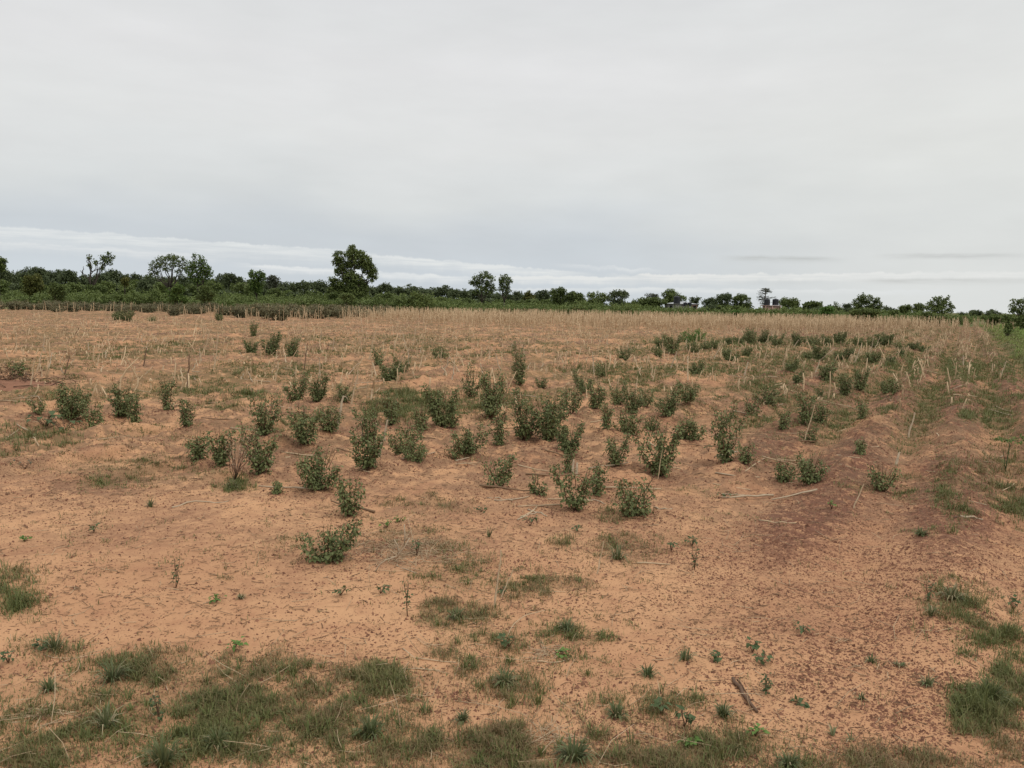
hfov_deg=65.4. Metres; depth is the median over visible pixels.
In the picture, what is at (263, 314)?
cotton bush
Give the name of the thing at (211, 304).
cotton bush
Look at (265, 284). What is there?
wood tree
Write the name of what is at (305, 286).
wood tree
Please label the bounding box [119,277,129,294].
yellowish tree
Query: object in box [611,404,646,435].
cotton bush
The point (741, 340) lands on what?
cotton bush
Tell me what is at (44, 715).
fallen stalk
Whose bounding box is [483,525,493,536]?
grass tuft
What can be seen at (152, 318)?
cotton bush
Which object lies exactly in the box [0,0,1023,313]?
sky
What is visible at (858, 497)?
dry stalk
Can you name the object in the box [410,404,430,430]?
cotton bush
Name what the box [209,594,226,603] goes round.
broadleaf weed
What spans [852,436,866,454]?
cotton bush
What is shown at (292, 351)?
cotton bush
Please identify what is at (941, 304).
broadleaf tree
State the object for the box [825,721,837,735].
grass tuft
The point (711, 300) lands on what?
round tree
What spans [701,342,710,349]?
cotton bush
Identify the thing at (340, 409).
dry stalk
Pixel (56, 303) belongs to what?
cotton bush
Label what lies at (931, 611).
grass tuft
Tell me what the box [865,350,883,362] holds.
cotton bush
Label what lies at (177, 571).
spindly weed
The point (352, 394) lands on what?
dry stalk
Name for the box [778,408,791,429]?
cotton bush
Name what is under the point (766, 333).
cotton bush
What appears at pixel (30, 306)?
cotton bush
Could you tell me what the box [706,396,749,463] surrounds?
cotton bush
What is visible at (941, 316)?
shrub
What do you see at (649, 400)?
cotton bush
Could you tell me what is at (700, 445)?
fallen stalk
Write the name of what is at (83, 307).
cotton bush
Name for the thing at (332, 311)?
cotton bush
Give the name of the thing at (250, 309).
cotton bush
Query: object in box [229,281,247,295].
bushy tree
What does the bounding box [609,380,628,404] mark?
cotton bush
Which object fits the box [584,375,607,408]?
cotton bush
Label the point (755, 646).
broadleaf weed
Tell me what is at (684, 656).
grass tuft
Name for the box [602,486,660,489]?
fallen stalk
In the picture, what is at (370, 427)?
cotton bush
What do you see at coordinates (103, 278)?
wood tree
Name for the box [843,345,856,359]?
cotton bush
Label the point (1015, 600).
broadleaf weed
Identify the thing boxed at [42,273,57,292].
bushy tree
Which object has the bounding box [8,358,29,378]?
cotton bush
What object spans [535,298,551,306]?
bushy tree
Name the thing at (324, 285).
wood tree
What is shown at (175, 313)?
cotton bush
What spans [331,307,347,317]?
cotton bush
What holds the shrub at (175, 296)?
on the ground at (180, 623)
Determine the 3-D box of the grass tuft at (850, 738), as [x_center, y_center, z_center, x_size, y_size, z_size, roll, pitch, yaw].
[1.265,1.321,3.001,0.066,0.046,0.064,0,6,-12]
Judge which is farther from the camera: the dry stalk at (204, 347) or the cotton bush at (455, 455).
the dry stalk at (204, 347)
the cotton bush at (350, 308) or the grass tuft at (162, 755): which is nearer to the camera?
the grass tuft at (162, 755)
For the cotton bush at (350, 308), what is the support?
on the ground at (180, 623)
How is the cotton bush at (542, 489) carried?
on the ground at (180, 623)
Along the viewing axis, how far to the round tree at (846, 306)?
158.87 m
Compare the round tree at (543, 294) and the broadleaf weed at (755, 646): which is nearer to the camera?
the broadleaf weed at (755, 646)
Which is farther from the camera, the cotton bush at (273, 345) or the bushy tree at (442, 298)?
the bushy tree at (442, 298)
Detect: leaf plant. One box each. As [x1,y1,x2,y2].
[25,411,62,426]
[43,415,85,429]
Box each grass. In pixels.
[0,312,1023,767]
[977,323,1023,358]
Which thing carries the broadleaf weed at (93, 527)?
on the ground at (180, 623)
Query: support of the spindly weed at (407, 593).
on the ground at (180, 623)
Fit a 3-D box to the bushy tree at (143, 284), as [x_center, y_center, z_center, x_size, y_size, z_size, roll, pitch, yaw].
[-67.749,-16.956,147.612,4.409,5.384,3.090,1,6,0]
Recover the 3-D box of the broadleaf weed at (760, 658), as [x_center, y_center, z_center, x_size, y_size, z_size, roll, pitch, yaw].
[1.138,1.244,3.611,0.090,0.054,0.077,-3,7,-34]
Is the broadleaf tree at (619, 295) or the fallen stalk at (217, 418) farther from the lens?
the broadleaf tree at (619, 295)
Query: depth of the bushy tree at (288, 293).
138.25 m
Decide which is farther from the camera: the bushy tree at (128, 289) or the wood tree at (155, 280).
the wood tree at (155, 280)
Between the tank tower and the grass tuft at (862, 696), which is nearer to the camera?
the grass tuft at (862, 696)
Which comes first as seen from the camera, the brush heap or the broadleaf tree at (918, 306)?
the brush heap
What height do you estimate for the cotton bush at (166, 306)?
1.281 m
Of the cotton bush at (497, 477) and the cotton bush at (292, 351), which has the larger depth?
the cotton bush at (292, 351)
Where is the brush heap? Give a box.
[0,355,79,390]
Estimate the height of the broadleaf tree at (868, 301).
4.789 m
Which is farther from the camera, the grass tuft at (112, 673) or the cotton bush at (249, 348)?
the cotton bush at (249, 348)
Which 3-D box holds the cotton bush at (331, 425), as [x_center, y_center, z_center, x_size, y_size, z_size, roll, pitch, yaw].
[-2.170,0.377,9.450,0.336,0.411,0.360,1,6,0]
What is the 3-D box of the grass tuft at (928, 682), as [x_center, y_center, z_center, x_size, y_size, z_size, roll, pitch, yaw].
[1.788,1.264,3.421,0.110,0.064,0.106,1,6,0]
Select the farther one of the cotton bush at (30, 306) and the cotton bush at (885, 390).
the cotton bush at (30, 306)
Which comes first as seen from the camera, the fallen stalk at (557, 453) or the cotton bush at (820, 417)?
the fallen stalk at (557, 453)
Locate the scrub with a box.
[0,285,985,324]
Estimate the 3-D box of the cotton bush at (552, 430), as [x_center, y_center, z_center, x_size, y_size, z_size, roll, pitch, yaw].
[0.469,0.343,9.434,0.504,0.728,0.430,-3,7,-36]
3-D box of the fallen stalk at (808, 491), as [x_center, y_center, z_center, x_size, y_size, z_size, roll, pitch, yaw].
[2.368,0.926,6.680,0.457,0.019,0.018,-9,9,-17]
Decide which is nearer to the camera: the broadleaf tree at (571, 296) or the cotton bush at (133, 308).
the cotton bush at (133, 308)
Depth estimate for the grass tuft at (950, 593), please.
4.31 m
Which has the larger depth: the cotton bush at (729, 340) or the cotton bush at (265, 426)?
the cotton bush at (729, 340)
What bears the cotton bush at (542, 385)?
on the ground at (180, 623)
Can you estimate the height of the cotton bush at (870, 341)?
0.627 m
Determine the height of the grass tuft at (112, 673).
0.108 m
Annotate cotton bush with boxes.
[6,300,21,309]
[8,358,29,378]
[21,302,33,309]
[25,397,47,414]
[26,301,41,309]
[43,300,59,306]
[50,305,65,311]
[52,378,91,419]
[54,300,69,307]
[66,302,80,311]
[77,399,104,426]
[81,302,89,310]
[85,301,101,310]
[103,304,115,310]
[103,378,140,417]
[111,309,120,319]
[115,305,127,313]
[117,309,134,320]
[121,389,144,422]
[125,304,136,311]
[140,304,154,312]
[145,315,157,320]
[155,372,176,409]
[158,304,168,311]
[163,304,176,312]
[166,306,180,315]
[175,305,184,313]
[176,395,196,426]
[182,431,212,462]
[183,304,194,312]
[190,305,201,313]
[191,304,205,313]
[206,424,238,467]
[207,300,217,311]
[214,312,222,320]
[216,304,229,314]
[220,306,232,315]
[227,305,250,317]
[235,419,281,474]
[241,304,254,315]
[241,337,259,352]
[246,389,284,435]
[249,320,258,336]
[252,303,261,316]
[259,306,271,318]
[259,330,282,354]
[266,302,288,320]
[266,305,291,320]
[271,481,283,494]
[278,304,299,316]
[281,366,312,403]
[283,399,325,445]
[285,337,300,357]
[294,444,344,490]
[295,306,313,318]
[295,517,363,564]
[307,372,332,402]
[310,304,330,318]
[314,400,344,432]
[330,305,341,316]
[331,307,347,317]
[333,472,366,516]
[334,304,347,314]
[335,381,352,401]
[345,305,360,316]
[345,422,391,469]
[349,401,381,442]
[355,304,370,311]
[371,347,384,365]
[373,305,389,315]
[377,357,402,380]
[380,391,401,425]
[387,418,425,454]
[393,354,411,372]
[399,438,429,462]
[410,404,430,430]
[419,382,462,427]
[431,345,451,358]
[444,437,463,459]
[445,406,462,427]
[450,422,490,453]
[460,362,485,397]
[478,369,509,419]
[481,452,517,486]
[487,400,510,445]
[508,341,528,384]
[508,385,548,440]
[526,469,548,495]
[528,387,570,441]
[535,377,548,388]
[548,463,598,510]
[554,419,585,454]
[559,379,584,413]
[560,449,574,472]
[571,370,594,392]
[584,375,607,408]
[590,460,609,496]
[594,359,609,376]
[599,398,615,429]
[602,431,632,466]
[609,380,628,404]
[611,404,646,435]
[611,471,656,518]
[616,346,634,360]
[622,386,644,413]
[632,422,684,476]
[637,387,655,406]
[642,412,662,430]
[651,382,686,416]
[653,336,664,347]
[653,347,662,356]
[661,332,683,353]
[674,417,698,439]
[675,376,700,402]
[685,340,702,352]
[686,359,705,374]
[686,420,706,440]
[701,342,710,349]
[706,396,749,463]
[707,338,718,348]
[721,348,740,361]
[723,335,734,344]
[733,334,746,343]
[734,438,757,464]
[741,347,753,356]
[742,326,757,343]
[743,389,762,416]
[756,381,786,405]
[758,326,770,342]
[770,332,786,344]
[774,455,796,482]
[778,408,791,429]
[785,357,800,371]
[791,330,804,345]
[792,368,805,382]
[793,451,830,484]
[796,383,816,423]
[797,424,818,441]
[802,333,821,344]
[803,350,812,358]
[808,399,830,423]
[811,341,830,359]
[815,385,824,396]
[818,359,837,380]
[821,334,834,345]
[833,329,848,343]
[833,350,846,360]
[837,372,854,395]
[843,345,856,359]
[852,337,865,346]
[852,365,871,390]
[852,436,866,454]
[856,400,869,419]
[863,335,880,346]
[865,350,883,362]
[867,461,901,491]
[874,331,894,345]
[880,380,888,393]
[885,354,896,364]
[887,374,901,394]
[893,342,913,348]
[897,346,904,356]
[905,341,918,349]
[916,343,930,351]
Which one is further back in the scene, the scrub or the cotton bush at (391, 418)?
the scrub
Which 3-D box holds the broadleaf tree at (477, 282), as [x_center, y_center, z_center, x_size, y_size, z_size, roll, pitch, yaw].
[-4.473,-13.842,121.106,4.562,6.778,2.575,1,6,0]
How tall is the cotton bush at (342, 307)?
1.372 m
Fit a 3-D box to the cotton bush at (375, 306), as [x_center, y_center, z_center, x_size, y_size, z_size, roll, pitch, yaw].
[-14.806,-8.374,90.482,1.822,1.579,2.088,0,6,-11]
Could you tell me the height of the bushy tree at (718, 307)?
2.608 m
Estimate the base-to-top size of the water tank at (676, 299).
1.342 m
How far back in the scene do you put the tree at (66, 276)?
196.25 m
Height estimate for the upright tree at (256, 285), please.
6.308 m
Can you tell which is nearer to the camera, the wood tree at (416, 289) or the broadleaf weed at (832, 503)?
the broadleaf weed at (832, 503)
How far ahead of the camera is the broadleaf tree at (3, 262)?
116.82 m
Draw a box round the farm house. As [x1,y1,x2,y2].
[664,301,697,308]
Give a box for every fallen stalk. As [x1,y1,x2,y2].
[0,712,73,719]
[171,500,228,507]
[201,417,230,419]
[259,485,312,488]
[281,452,313,455]
[331,500,374,512]
[362,668,439,670]
[402,648,455,662]
[479,484,529,490]
[494,496,528,500]
[506,610,544,638]
[517,504,559,506]
[518,464,548,471]
[525,473,582,475]
[538,659,569,662]
[541,448,580,459]
[547,498,592,500]
[588,462,628,467]
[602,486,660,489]
[637,562,669,564]
[680,444,717,447]
[715,472,759,477]
[722,494,773,497]
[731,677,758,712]
[759,520,795,523]
[762,455,796,465]
[771,489,817,499]
[785,440,815,441]
[960,515,982,519]
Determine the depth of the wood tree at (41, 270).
209.32 m
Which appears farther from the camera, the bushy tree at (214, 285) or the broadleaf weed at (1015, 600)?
the bushy tree at (214, 285)
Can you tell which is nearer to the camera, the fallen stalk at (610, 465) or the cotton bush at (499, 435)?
the fallen stalk at (610, 465)
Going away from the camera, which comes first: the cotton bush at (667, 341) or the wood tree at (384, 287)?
the cotton bush at (667, 341)
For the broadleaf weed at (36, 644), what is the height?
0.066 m
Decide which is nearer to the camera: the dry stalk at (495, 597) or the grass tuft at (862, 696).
the grass tuft at (862, 696)
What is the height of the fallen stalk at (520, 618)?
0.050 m
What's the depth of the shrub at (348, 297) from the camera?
104.12 m
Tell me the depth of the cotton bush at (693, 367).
18.74 m
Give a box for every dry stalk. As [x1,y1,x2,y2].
[29,362,35,387]
[187,354,189,387]
[199,330,211,363]
[215,334,218,365]
[336,396,347,429]
[349,370,360,403]
[378,420,387,456]
[493,550,501,607]
[501,570,512,596]
[592,352,596,373]
[597,541,603,573]
[804,405,814,439]
[815,348,834,371]
[853,484,863,508]
[895,452,900,464]
[908,413,914,437]
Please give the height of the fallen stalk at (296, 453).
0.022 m
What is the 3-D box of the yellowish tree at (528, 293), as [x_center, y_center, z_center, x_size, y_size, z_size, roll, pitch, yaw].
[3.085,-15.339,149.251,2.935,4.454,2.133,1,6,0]
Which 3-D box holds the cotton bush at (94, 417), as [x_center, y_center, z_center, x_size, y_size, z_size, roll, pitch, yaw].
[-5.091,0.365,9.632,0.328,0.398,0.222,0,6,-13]
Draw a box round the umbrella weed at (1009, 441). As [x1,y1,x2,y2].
[993,433,1023,470]
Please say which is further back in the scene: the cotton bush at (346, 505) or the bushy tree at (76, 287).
the bushy tree at (76, 287)
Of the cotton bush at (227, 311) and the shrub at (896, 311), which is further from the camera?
the shrub at (896, 311)
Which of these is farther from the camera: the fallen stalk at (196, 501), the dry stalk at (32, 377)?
the dry stalk at (32, 377)
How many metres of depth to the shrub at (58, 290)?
91.07 m
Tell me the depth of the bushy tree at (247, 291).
146.19 m
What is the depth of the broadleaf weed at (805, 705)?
3.26 m
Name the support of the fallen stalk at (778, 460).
on the ground at (180, 623)
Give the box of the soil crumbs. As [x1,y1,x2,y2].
[0,333,1023,767]
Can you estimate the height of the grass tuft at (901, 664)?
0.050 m
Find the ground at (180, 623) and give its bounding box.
[0,307,1023,767]
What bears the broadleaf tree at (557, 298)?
on the ground at (180, 623)
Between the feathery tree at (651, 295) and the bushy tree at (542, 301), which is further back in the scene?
the feathery tree at (651, 295)
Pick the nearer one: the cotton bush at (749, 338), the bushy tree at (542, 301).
the cotton bush at (749, 338)
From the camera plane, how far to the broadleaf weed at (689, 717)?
3.06 m
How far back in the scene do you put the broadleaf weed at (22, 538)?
5.22 m
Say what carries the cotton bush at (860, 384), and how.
on the ground at (180, 623)
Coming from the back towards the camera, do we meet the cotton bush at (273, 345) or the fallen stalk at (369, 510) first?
the cotton bush at (273, 345)
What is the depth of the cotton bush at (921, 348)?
31.96 m
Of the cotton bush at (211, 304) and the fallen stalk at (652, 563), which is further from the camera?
the cotton bush at (211, 304)
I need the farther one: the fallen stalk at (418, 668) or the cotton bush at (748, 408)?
the cotton bush at (748, 408)
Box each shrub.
[20,273,44,296]
[46,281,68,301]
[82,284,107,293]
[164,282,189,305]
[195,284,215,311]
[222,428,258,479]
[327,291,338,300]
[338,293,355,304]
[677,326,706,342]
[730,309,740,315]
[818,306,834,315]
[847,307,882,324]
[887,309,899,315]
[920,309,934,321]
[929,313,950,322]
[979,313,1003,324]
[1000,313,1016,328]
[1003,323,1014,335]
[1010,314,1023,328]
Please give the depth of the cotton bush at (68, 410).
9.71 m
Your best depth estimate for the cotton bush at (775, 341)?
34.77 m
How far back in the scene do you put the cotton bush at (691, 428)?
9.27 m
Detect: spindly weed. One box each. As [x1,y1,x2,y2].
[149,692,165,720]
[170,558,181,587]
[400,578,412,614]
[690,547,699,568]
[760,672,772,694]
[924,580,936,599]
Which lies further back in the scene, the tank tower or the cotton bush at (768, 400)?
the tank tower
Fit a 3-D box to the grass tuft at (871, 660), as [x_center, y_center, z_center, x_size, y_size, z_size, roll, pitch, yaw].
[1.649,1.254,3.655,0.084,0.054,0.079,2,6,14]
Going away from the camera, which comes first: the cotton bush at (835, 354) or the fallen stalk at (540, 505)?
the fallen stalk at (540, 505)
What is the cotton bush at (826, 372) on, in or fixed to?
on the ground at (180, 623)
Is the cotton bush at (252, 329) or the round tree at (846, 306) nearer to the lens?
the cotton bush at (252, 329)
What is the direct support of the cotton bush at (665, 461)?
on the ground at (180, 623)
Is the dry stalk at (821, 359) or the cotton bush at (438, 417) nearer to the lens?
the cotton bush at (438, 417)
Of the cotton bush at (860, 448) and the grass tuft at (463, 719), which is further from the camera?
the cotton bush at (860, 448)
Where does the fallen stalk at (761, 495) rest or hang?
on the ground at (180, 623)
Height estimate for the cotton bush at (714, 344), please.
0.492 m
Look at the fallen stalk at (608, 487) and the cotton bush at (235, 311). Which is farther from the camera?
the cotton bush at (235, 311)
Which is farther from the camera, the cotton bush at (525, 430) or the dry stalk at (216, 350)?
the dry stalk at (216, 350)
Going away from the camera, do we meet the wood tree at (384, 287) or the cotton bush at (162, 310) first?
the cotton bush at (162, 310)
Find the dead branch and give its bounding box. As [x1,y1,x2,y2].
[375,524,409,571]
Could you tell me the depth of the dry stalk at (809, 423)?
9.55 m
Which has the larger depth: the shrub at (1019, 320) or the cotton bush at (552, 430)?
the shrub at (1019, 320)
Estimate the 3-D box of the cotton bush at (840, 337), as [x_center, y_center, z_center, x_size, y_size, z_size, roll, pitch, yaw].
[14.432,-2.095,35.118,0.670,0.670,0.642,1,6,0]
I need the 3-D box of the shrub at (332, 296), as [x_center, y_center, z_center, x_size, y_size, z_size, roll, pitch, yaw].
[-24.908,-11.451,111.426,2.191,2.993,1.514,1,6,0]
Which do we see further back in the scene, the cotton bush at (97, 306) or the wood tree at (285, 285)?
the wood tree at (285, 285)
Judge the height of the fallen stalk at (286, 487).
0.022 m
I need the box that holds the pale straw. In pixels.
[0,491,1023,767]
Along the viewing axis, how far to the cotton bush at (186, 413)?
9.26 m
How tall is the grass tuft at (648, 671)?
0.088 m
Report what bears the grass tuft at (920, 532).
on the ground at (180, 623)
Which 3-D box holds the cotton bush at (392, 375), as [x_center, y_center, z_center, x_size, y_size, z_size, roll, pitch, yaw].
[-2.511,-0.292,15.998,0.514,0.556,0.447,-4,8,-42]
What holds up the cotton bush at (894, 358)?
on the ground at (180, 623)
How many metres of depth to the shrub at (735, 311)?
103.35 m
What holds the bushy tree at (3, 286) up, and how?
on the ground at (180, 623)
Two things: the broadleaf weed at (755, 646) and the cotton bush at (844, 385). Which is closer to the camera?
the broadleaf weed at (755, 646)
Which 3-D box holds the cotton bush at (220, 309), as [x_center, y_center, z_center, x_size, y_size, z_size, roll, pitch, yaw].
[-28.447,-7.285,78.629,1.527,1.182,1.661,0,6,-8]
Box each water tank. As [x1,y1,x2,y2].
[673,296,679,303]
[764,298,769,304]
[772,298,778,304]
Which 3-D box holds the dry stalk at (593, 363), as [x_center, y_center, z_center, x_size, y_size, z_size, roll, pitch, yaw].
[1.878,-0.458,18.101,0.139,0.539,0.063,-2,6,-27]
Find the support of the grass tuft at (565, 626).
on the ground at (180, 623)
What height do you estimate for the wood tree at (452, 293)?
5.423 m
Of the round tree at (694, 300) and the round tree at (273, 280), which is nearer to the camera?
the round tree at (273, 280)
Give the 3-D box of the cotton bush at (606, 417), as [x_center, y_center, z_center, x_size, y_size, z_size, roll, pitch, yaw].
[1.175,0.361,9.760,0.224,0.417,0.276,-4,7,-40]
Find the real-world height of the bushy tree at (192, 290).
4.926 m
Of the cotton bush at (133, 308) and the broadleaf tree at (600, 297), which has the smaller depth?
the cotton bush at (133, 308)
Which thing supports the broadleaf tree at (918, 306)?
on the ground at (180, 623)
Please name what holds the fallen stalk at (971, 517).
on the ground at (180, 623)
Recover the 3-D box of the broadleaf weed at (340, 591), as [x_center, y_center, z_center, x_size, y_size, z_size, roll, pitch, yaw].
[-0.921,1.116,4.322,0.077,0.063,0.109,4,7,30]
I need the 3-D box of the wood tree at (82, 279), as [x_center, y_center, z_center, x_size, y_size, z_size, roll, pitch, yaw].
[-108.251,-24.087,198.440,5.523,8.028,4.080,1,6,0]
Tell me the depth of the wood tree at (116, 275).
208.67 m
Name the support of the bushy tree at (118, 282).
on the ground at (180, 623)
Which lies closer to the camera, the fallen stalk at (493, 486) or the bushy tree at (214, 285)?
the fallen stalk at (493, 486)
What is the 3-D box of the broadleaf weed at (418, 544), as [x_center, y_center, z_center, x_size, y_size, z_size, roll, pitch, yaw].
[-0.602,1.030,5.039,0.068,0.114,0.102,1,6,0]
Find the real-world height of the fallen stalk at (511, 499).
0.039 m
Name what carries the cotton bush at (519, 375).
on the ground at (180, 623)
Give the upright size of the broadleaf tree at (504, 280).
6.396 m
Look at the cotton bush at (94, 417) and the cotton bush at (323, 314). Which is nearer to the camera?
the cotton bush at (94, 417)
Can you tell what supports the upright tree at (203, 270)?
on the ground at (180, 623)
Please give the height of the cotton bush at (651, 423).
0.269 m
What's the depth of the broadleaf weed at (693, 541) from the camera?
5.37 m
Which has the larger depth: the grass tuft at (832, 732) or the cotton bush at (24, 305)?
the cotton bush at (24, 305)
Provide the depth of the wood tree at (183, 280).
196.26 m
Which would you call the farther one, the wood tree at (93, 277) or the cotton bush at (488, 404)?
the wood tree at (93, 277)
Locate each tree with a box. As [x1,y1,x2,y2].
[0,256,8,295]
[0,268,14,284]
[0,279,11,296]
[6,283,22,291]
[10,270,19,285]
[17,266,33,284]
[17,276,30,291]
[32,266,47,278]
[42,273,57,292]
[44,269,61,282]
[56,269,78,284]
[59,284,73,293]
[66,281,82,293]
[68,272,87,285]
[81,251,115,284]
[86,274,98,284]
[97,273,108,293]
[100,280,115,296]
[101,268,113,276]
[108,269,125,282]
[112,278,120,293]
[117,282,133,294]
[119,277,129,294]
[125,272,142,282]
[129,279,144,292]
[136,278,153,295]
[142,275,155,284]
[147,253,188,296]
[153,276,167,292]
[156,280,178,300]
[176,273,188,295]
[179,287,191,296]
[184,253,214,291]
[185,283,204,296]
[202,278,224,293]
[214,272,243,292]
[217,288,236,295]
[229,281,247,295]
[244,283,253,295]
[247,269,265,299]
[264,275,280,289]
[264,281,280,290]
[265,287,285,299]
[279,281,289,290]
[286,291,300,297]
[287,281,302,294]
[293,279,311,299]
[309,280,316,290]
[310,291,329,300]
[312,279,325,295]
[315,280,329,294]
[326,244,378,298]
[366,286,374,299]
[374,281,394,294]
[376,291,396,299]
[394,285,410,295]
[409,286,420,294]
[418,288,432,295]
[435,285,450,300]
[437,296,448,300]
[447,289,462,298]
[456,288,471,299]
[460,297,471,303]
[467,289,482,300]
[468,271,496,302]
[477,297,494,303]
[480,292,497,302]
[494,292,504,300]
[495,298,517,304]
[497,274,512,305]
[501,294,514,300]
[512,290,522,303]
[518,298,536,304]
[522,290,534,301]
[535,289,552,300]
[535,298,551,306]
[549,287,567,304]
[564,291,585,305]
[583,291,609,306]
[606,289,629,304]
[631,296,667,307]
[643,293,658,298]
[660,289,686,304]
[689,295,701,306]
[700,297,718,307]
[706,303,716,310]
[711,303,729,310]
[714,292,732,305]
[729,305,744,309]
[731,293,751,307]
[757,288,775,304]
[779,296,800,308]
[802,300,822,311]
[841,303,851,311]
[852,292,883,310]
[897,304,914,314]
[910,302,926,314]
[925,295,955,314]
[969,310,984,318]
[983,309,1002,315]
[1008,298,1023,316]
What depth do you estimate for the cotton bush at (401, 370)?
17.87 m
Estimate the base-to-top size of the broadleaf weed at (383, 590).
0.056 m
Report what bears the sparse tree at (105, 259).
on the ground at (180, 623)
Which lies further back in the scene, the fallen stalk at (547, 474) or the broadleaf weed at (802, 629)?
the fallen stalk at (547, 474)
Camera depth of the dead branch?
4.83 m
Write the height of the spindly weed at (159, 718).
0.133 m
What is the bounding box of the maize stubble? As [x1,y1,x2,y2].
[0,301,1018,412]
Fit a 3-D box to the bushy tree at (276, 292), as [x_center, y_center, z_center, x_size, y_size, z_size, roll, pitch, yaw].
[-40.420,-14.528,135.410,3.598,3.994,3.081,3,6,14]
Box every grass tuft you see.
[35,627,72,650]
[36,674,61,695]
[78,699,126,732]
[89,656,134,686]
[131,723,190,767]
[141,497,155,506]
[199,722,233,751]
[222,479,238,488]
[237,593,246,598]
[347,708,389,742]
[446,603,466,620]
[454,709,472,724]
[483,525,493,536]
[487,663,522,691]
[549,729,599,767]
[556,617,577,632]
[601,699,630,721]
[603,542,630,559]
[631,660,663,678]
[677,643,700,662]
[711,700,736,717]
[772,746,804,767]
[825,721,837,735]
[844,730,858,742]
[853,692,869,701]
[863,651,877,663]
[894,659,907,667]
[914,526,928,536]
[917,673,937,687]
[924,602,941,616]
[934,581,968,602]
[963,672,1015,707]
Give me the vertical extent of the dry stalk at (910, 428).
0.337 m
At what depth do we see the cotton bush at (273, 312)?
60.48 m
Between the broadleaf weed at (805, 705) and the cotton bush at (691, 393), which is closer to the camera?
the broadleaf weed at (805, 705)
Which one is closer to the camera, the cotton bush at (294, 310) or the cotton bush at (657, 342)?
the cotton bush at (657, 342)
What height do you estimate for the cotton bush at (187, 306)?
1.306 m
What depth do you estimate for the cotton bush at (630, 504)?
6.11 m
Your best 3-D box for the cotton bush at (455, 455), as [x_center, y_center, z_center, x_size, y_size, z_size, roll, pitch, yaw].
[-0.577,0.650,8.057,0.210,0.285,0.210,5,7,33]
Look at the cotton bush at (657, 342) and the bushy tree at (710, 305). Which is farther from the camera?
the bushy tree at (710, 305)
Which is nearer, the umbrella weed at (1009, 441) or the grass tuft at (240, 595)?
the grass tuft at (240, 595)
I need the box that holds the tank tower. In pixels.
[760,305,780,310]
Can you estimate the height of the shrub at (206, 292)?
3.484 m
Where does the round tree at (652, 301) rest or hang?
on the ground at (180, 623)
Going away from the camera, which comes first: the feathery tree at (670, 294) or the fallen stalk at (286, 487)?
the fallen stalk at (286, 487)
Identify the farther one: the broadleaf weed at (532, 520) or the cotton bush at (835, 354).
the cotton bush at (835, 354)
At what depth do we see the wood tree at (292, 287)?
197.84 m
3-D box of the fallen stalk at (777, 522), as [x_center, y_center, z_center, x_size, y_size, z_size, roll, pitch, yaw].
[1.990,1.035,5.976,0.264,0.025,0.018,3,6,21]
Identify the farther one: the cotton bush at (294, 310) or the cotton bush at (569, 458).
the cotton bush at (294, 310)
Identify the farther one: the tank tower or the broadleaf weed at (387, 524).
the tank tower
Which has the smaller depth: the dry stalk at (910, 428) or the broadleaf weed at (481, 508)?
the broadleaf weed at (481, 508)
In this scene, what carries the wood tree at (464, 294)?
on the ground at (180, 623)
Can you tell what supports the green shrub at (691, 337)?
on the ground at (180, 623)
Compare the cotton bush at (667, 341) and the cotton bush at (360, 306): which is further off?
the cotton bush at (360, 306)
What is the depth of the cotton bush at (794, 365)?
19.44 m
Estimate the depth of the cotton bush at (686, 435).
9.33 m
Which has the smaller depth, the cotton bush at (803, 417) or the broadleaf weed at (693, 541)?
the broadleaf weed at (693, 541)
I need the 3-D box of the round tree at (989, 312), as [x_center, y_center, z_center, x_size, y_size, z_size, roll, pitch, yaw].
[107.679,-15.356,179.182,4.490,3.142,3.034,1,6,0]
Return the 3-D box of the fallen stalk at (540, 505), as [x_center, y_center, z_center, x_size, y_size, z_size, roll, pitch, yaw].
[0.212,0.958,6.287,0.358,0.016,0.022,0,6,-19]
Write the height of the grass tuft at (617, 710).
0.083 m
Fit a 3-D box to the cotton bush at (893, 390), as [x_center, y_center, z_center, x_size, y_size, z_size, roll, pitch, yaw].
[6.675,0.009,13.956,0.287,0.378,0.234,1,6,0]
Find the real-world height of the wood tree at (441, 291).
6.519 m
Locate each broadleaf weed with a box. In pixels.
[0,650,14,662]
[13,459,31,468]
[19,535,32,541]
[32,638,48,650]
[89,522,100,531]
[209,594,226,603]
[226,636,247,651]
[332,585,350,594]
[375,584,391,593]
[379,518,394,527]
[411,539,421,554]
[473,505,486,512]
[497,586,507,593]
[497,632,514,647]
[521,515,536,525]
[555,647,569,657]
[651,697,672,712]
[667,541,679,550]
[673,704,695,725]
[676,735,703,746]
[684,535,697,545]
[707,650,722,662]
[746,636,761,651]
[746,723,770,735]
[752,649,772,664]
[788,694,809,707]
[791,621,813,633]
[827,500,835,508]
[1000,591,1020,609]
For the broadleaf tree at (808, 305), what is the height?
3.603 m
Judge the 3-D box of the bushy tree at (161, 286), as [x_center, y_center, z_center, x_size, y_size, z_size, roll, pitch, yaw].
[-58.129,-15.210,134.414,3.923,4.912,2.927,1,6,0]
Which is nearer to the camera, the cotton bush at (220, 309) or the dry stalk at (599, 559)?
the dry stalk at (599, 559)
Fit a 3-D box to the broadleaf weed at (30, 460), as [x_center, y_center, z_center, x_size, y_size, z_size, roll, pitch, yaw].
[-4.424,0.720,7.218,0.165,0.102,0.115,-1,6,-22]
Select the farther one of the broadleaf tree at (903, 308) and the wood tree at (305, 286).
the wood tree at (305, 286)
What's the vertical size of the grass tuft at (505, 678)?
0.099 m
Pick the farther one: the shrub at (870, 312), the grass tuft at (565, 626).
the shrub at (870, 312)
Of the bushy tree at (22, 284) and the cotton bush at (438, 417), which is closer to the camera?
the cotton bush at (438, 417)

